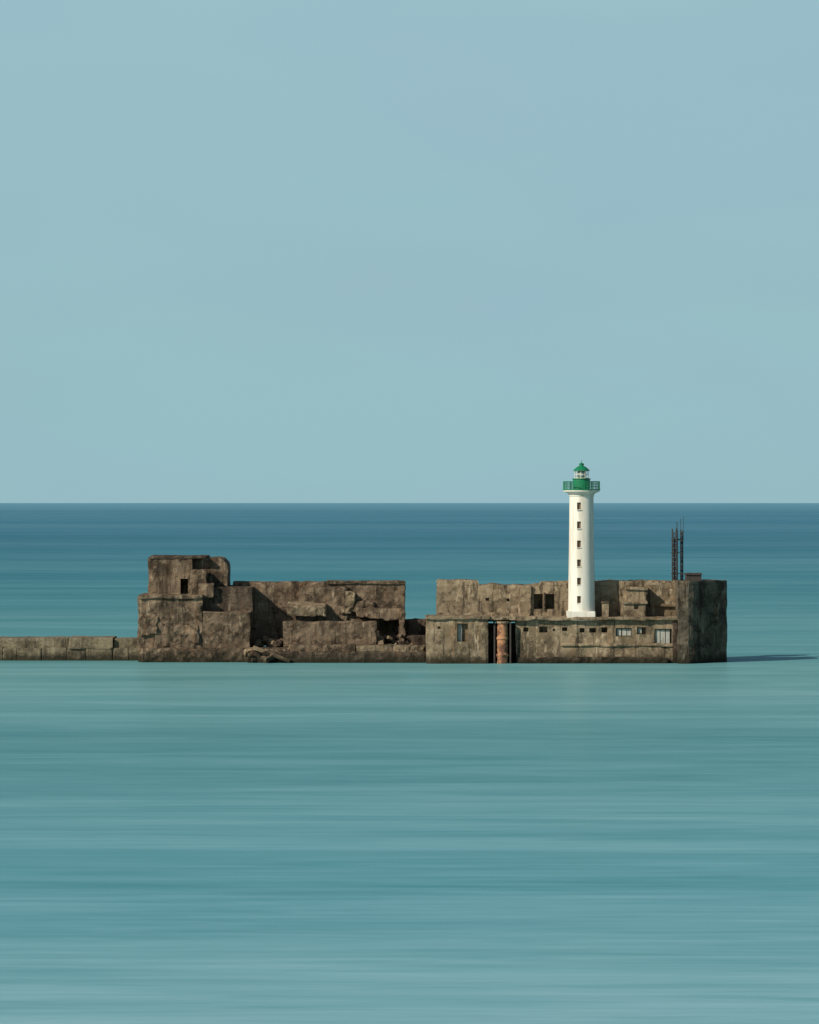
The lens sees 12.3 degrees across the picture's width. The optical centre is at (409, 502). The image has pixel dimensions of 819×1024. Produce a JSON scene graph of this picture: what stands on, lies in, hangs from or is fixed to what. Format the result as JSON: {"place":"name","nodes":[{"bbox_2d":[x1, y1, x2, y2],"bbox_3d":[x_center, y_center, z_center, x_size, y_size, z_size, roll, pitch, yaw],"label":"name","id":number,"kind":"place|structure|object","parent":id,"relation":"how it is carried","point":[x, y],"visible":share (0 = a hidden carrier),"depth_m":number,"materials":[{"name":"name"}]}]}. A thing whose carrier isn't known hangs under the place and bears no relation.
{"place":"outdoors","nodes":[
{"label":"outdoors","id":0,"kind":"place"},
{"bbox_2d":[0,503,818,1023],"bbox_3d":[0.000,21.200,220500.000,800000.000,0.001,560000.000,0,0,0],"label":"sea","id":1,"kind":"structure","parent":0,"point":[394,843],"depth_m":272.86,"materials":[{"name":"liquid"}]},
{"bbox_2d":[0,636,137,660],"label":"breakwater","id":2,"kind":"object","parent":1,"relation":"in","point":[78,648],"visible":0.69,"depth_m":509.75,"materials":[{"name":"concrete"}]},
{"bbox_2d":[137,555,253,661],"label":"concrete bunker","id":3,"kind":"object","parent":1,"relation":"in","point":[195,608],"visible":0.89,"depth_m":505.15},
{"bbox_2d":[247,650,425,662],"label":"platform","id":4,"kind":"structure","parent":1,"relation":"in","point":[353,657],"depth_m":502.41,"materials":[{"name":"concrete"}]},
{"bbox_2d":[251,646,288,650],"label":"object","id":5,"kind":"structure","parent":4,"relation":"on","point":[273,648],"depth_m":505.23,"materials":[{"name":"concrete"}]},
{"bbox_2d":[233,581,298,645],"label":"back wall","id":6,"kind":"structure","parent":5,"relation":"on","point":[271,599],"depth_m":511.60,"materials":[{"name":"brown concrete"}]},
{"bbox_2d":[282,620,376,646],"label":"front wall","id":7,"kind":"structure","parent":5,"relation":"on","point":[359,633],"depth_m":505.40,"materials":[{"name":"brown concrete"}]},
{"bbox_2d":[299,580,405,644],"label":"back wall long","id":8,"kind":"object","parent":5,"relation":"on","point":[390,596],"visible":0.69,"depth_m":509.59,"materials":[{"name":"brown concrete"}]},
{"bbox_2d":[298,586,347,620],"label":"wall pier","id":9,"kind":"structure","parent":8,"relation":"on","point":[333,598],"depth_m":509.02,"materials":[{"name":"brown concrete"}]},
{"bbox_2d":[295,616,314,620],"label":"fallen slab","id":10,"kind":"structure","parent":9,"relation":"attached to","point":[304,618],"depth_m":507.64,"materials":[{"name":"concrete"}]},
{"bbox_2d":[286,601,326,616],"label":"fallen slab","id":11,"kind":"structure","parent":9,"relation":"on","point":[301,608],"depth_m":506.34,"materials":[{"name":"concrete"}]},
{"bbox_2d":[343,589,355,615],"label":"eroded concrete wall patch","id":12,"kind":"object","parent":9,"relation":"on","point":[350,594],"visible":1,"depth_m":508.59,"materials":[{"name":"concrete"}]},
{"bbox_2d":[326,580,404,583],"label":"wall coping","id":13,"kind":"object","parent":8,"relation":"on","point":[366,582],"depth_m":509.35,"materials":[{"name":"brown concrete"}]},
{"bbox_2d":[398,619,405,641],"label":"cavity jamb","id":14,"kind":"object","parent":5,"relation":"on","point":[401,628],"visible":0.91,"depth_m":507.60,"materials":[{"name":"brown concrete"}]},
{"bbox_2d":[356,606,404,620],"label":"spalled slab","id":15,"kind":"structure","parent":14,"relation":"on","point":[373,613],"depth_m":507.85,"materials":[{"name":"brown concrete"}]},
{"bbox_2d":[353,602,375,609],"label":"broken edge","id":16,"kind":"object","parent":15,"relation":"on","point":[367,605],"visible":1,"depth_m":508.89,"materials":[{"name":"brown concrete"}]},
{"bbox_2d":[289,644,355,651],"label":"platform kerb","id":17,"kind":"structure","parent":4,"relation":"on","point":[321,647],"depth_m":502.91,"materials":[{"name":"brown concrete"}]},
{"bbox_2d":[243,631,414,662],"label":"concrete rubble","id":18,"kind":"object","parent":4,"relation":"on","point":[268,656],"visible":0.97,"depth_m":505.86,"materials":[{"name":"grey concrete"}]},
{"bbox_2d":[356,644,424,651],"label":"platform kerb","id":19,"kind":"structure","parent":4,"relation":"on","point":[386,648],"depth_m":502.65,"materials":[{"name":"concrete"}]},
{"bbox_2d":[405,618,425,641],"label":"link wall","id":20,"kind":"structure","parent":4,"relation":"on","point":[415,626],"depth_m":510.46,"materials":[{"name":"concrete"}]},
{"bbox_2d":[406,635,425,649],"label":"link wall","id":21,"kind":"structure","parent":4,"relation":"on","point":[418,640],"depth_m":507.05,"materials":[{"name":"concrete"}]},
{"bbox_2d":[493,621,510,663],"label":"rusty fender pile","id":22,"kind":"object","parent":1,"relation":"in","point":[502,654],"visible":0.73,"depth_m":500.40,"materials":[{"name":"metal"}]},
{"bbox_2d":[425,579,726,663],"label":"harbour fort","id":23,"kind":"structure","parent":1,"relation":"in","point":[683,621],"depth_m":501.53,"materials":[{"name":"concrete"}]},
{"bbox_2d":[563,460,599,620],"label":"lighthouse","id":24,"kind":"object","parent":23,"relation":"on","point":[581,587],"visible":1,"depth_m":501.60,"materials":[{"name":"white paint"}]},
{"bbox_2d":[601,601,609,616],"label":"vent block","id":25,"kind":"structure","parent":23,"relation":"on","point":[605,608],"depth_m":502.00,"materials":[{"name":"concrete"}]},
{"bbox_2d":[621,587,647,616],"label":"concrete hut","id":26,"kind":"object","parent":23,"relation":"on","point":[634,603],"visible":1,"depth_m":502.58,"materials":[{"name":"beige concrete"}]},
{"bbox_2d":[671,528,683,580],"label":"lattice mast","id":27,"kind":"object","parent":23,"relation":"on","point":[674,559],"visible":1,"depth_m":506.67,"materials":[{"name":"metal"}]},
{"bbox_2d":[677,517,683,579],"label":"lattice mast","id":28,"kind":"object","parent":23,"relation":"on","point":[681,557],"visible":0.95,"depth_m":507.43,"materials":[{"name":"metal"}]},
{"bbox_2d":[684,573,701,580],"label":"rooftop cabin","id":29,"kind":"object","parent":23,"relation":"on","point":[692,576],"visible":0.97,"depth_m":503.00,"materials":[{"name":"concrete"}]},
{"bbox_2d":[0,0,818,502],"label":"sky","id":30,"kind":"structure","parent":0,"point":[252,251],"materials":[{"name":"blue"}]}
]}

